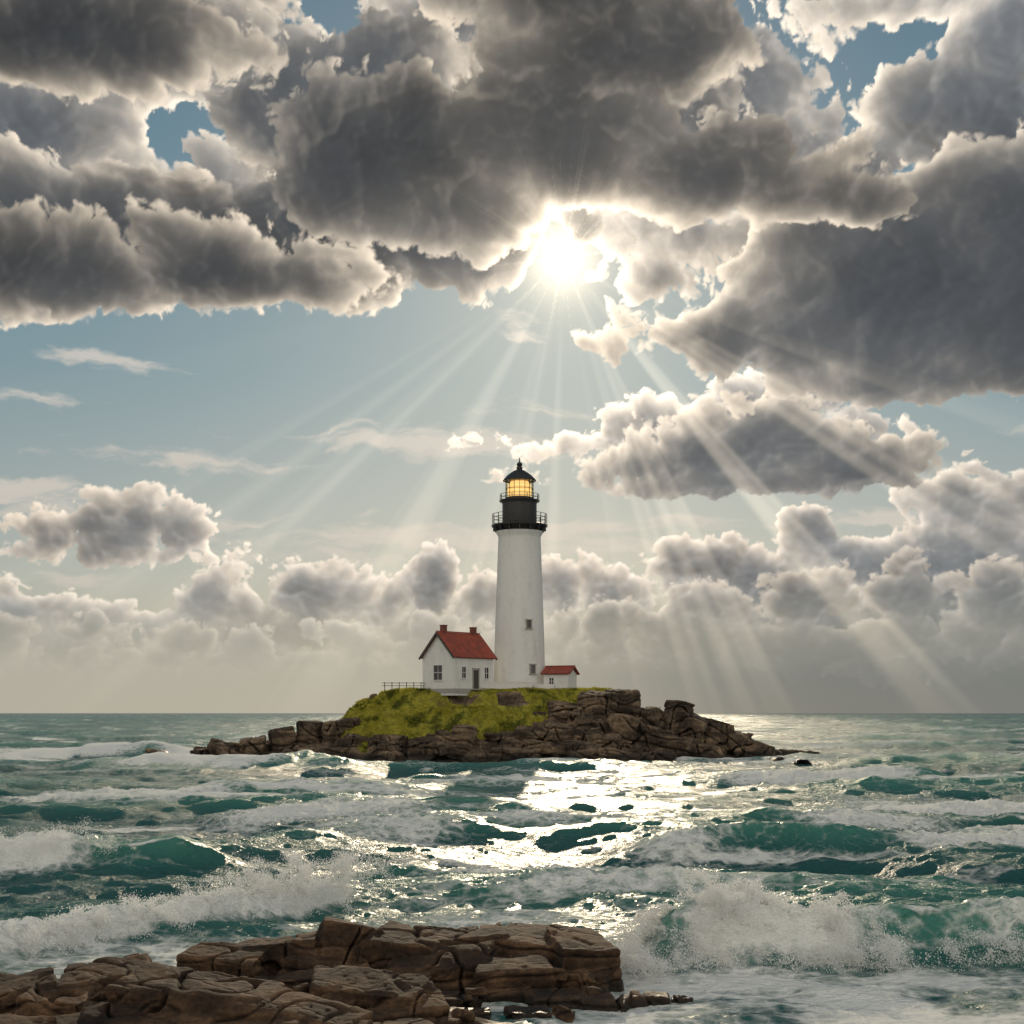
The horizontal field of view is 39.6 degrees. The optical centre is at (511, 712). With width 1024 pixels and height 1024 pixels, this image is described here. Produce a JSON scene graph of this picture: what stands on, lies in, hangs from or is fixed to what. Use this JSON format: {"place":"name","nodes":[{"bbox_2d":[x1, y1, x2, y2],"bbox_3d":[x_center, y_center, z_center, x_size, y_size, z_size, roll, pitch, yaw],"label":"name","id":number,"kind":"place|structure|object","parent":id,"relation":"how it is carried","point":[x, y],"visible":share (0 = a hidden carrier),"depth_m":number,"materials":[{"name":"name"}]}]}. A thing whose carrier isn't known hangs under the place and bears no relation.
{"place":"outdoors","nodes":[
{"label":"outdoors","id":0,"kind":"place"},
{"bbox_2d":[144,688,819,764],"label":"rocky island","id":1,"kind":"structure","parent":0,"point":[620,724],"depth_m":151.05,"materials":[{"name":"brown stone"}]},
{"bbox_2d":[382,682,424,690],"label":"wooden fence","id":2,"kind":"object","parent":1,"relation":"on","point":[399,685],"visible":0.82,"depth_m":156.38,"materials":[{"name":"grey wood"}]},
{"bbox_2d":[427,688,472,692],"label":"foundation","id":3,"kind":"object","parent":1,"relation":"on","point":[454,690],"visible":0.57,"depth_m":154.17,"materials":[{"name":"concrete"}]},
{"bbox_2d":[423,637,492,695],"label":"walls","id":4,"kind":"structure","parent":1,"relation":"on","point":[437,653],"depth_m":155.09,"materials":[{"name":"white paint"}]},
{"bbox_2d":[432,664,443,680],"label":"window frame","id":5,"kind":"object","parent":4,"relation":"attached to","point":[438,672],"visible":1,"depth_m":154.78,"materials":[{"name":"white wood"}]},
{"bbox_2d":[434,665,441,679],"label":"window pane","id":6,"kind":"object","parent":5,"relation":"in","point":[437,668],"visible":1,"depth_m":154.98,"materials":[{"name":"grey glass"}]},
{"bbox_2d":[421,632,496,658],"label":"roof","id":7,"kind":"structure","parent":4,"relation":"on","point":[462,645],"depth_m":156.18,"materials":[{"name":"red tile"}]},
{"bbox_2d":[418,632,496,660],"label":"bargeboards","id":8,"kind":"object","parent":7,"relation":"attached to","point":[441,640],"visible":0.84,"depth_m":154.74,"materials":[{"name":"grey wood"}]},
{"bbox_2d":[436,631,479,633],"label":"ridge cap","id":9,"kind":"object","parent":7,"relation":"on","point":[458,632],"visible":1,"depth_m":157.15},
{"bbox_2d":[461,666,466,678],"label":"window frame","id":10,"kind":"object","parent":4,"relation":"attached to","point":[463,672],"visible":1,"depth_m":154.30,"materials":[{"name":"white wood"}]},
{"bbox_2d":[462,667,465,677],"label":"window pane","id":11,"kind":"object","parent":10,"relation":"in","point":[463,670],"visible":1,"depth_m":154.40,"materials":[{"name":"grey glass"}]},
{"bbox_2d":[471,668,484,689],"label":"door frame","id":12,"kind":"object","parent":4,"relation":"attached to","point":[473,679],"visible":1,"depth_m":155.41,"materials":[{"name":"white wood"}]},
{"bbox_2d":[474,670,477,688],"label":"door","id":13,"kind":"structure","parent":12,"relation":"in","point":[475,679],"depth_m":155.78,"materials":[{"name":"wood"}]},
{"bbox_2d":[484,667,489,679],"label":"window frame","id":14,"kind":"object","parent":4,"relation":"attached to","point":[486,673],"visible":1,"depth_m":157.02,"materials":[{"name":"white wood"}]},
{"bbox_2d":[341,686,610,751],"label":"grass","id":15,"kind":"structure","parent":1,"relation":"on","point":[391,696],"depth_m":153.37,"materials":[{"name":"green plant"}]},
{"bbox_2d":[491,458,547,687],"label":"lighthouse","id":16,"kind":"object","parent":1,"relation":"on","point":[519,530],"visible":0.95,"depth_m":158.85,"materials":[{"name":"paint"}]},
{"bbox_2d":[527,620,530,627],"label":"window pane","id":17,"kind":"structure","parent":16,"relation":"in","point":[528,621],"depth_m":158.44,"materials":[{"name":"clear glass"}]},
{"bbox_2d":[525,619,532,628],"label":"window frame","id":18,"kind":"structure","parent":16,"relation":"in","point":[525,619],"depth_m":158.29,"materials":[{"name":"stone"}]},
{"bbox_2d":[531,665,534,672],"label":"window pane","id":19,"kind":"structure","parent":16,"relation":"in","point":[532,666],"depth_m":158.50,"materials":[{"name":"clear glass"}]},
{"bbox_2d":[529,664,536,673],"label":"window frame","id":20,"kind":"structure","parent":16,"relation":"in","point":[529,664],"depth_m":158.33,"materials":[{"name":"stone"}]},
{"bbox_2d":[485,682,553,688],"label":"stone wall","id":21,"kind":"structure","parent":1,"relation":"on","point":[500,685],"depth_m":157.03,"materials":[{"name":"white paint"}]},
{"bbox_2d":[540,665,579,688],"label":"oil shed","id":22,"kind":"structure","parent":1,"relation":"on","point":[560,676],"depth_m":158.20,"materials":[{"name":"white paint"}]},
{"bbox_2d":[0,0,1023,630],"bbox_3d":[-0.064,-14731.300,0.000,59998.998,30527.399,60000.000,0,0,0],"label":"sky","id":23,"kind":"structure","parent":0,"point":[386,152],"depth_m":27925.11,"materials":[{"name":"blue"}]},
{"bbox_2d":[0,713,1023,1023],"bbox_3d":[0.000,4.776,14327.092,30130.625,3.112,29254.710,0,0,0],"label":"ocean water","id":24,"kind":"structure","parent":0,"point":[914,821],"depth_m":52.65,"materials":[{"name":"teal liquid"}]},
{"bbox_2d":[0,812,127,868],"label":"sea spray","id":25,"kind":"object","parent":24,"relation":"in","point":[48,842],"visible":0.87,"depth_m":46.13,"materials":[{"name":"white liquid"}]},
{"bbox_2d":[0,839,421,958],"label":"sea spray","id":26,"kind":"object","parent":24,"relation":"on","point":[344,865],"visible":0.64,"depth_m":33.72,"materials":[{"name":"white liquid"}]},
{"bbox_2d":[0,916,692,1023],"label":"coastal rocks","id":27,"kind":"object","parent":24,"relation":"in","point":[332,970],"visible":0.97,"depth_m":23.51,"materials":[{"name":"brown stone"}]},
{"bbox_2d":[605,860,1023,985],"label":"sea spray","id":28,"kind":"object","parent":24,"relation":"on","point":[751,889],"visible":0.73,"depth_m":27.22,"materials":[{"name":"white liquid"}]}
]}

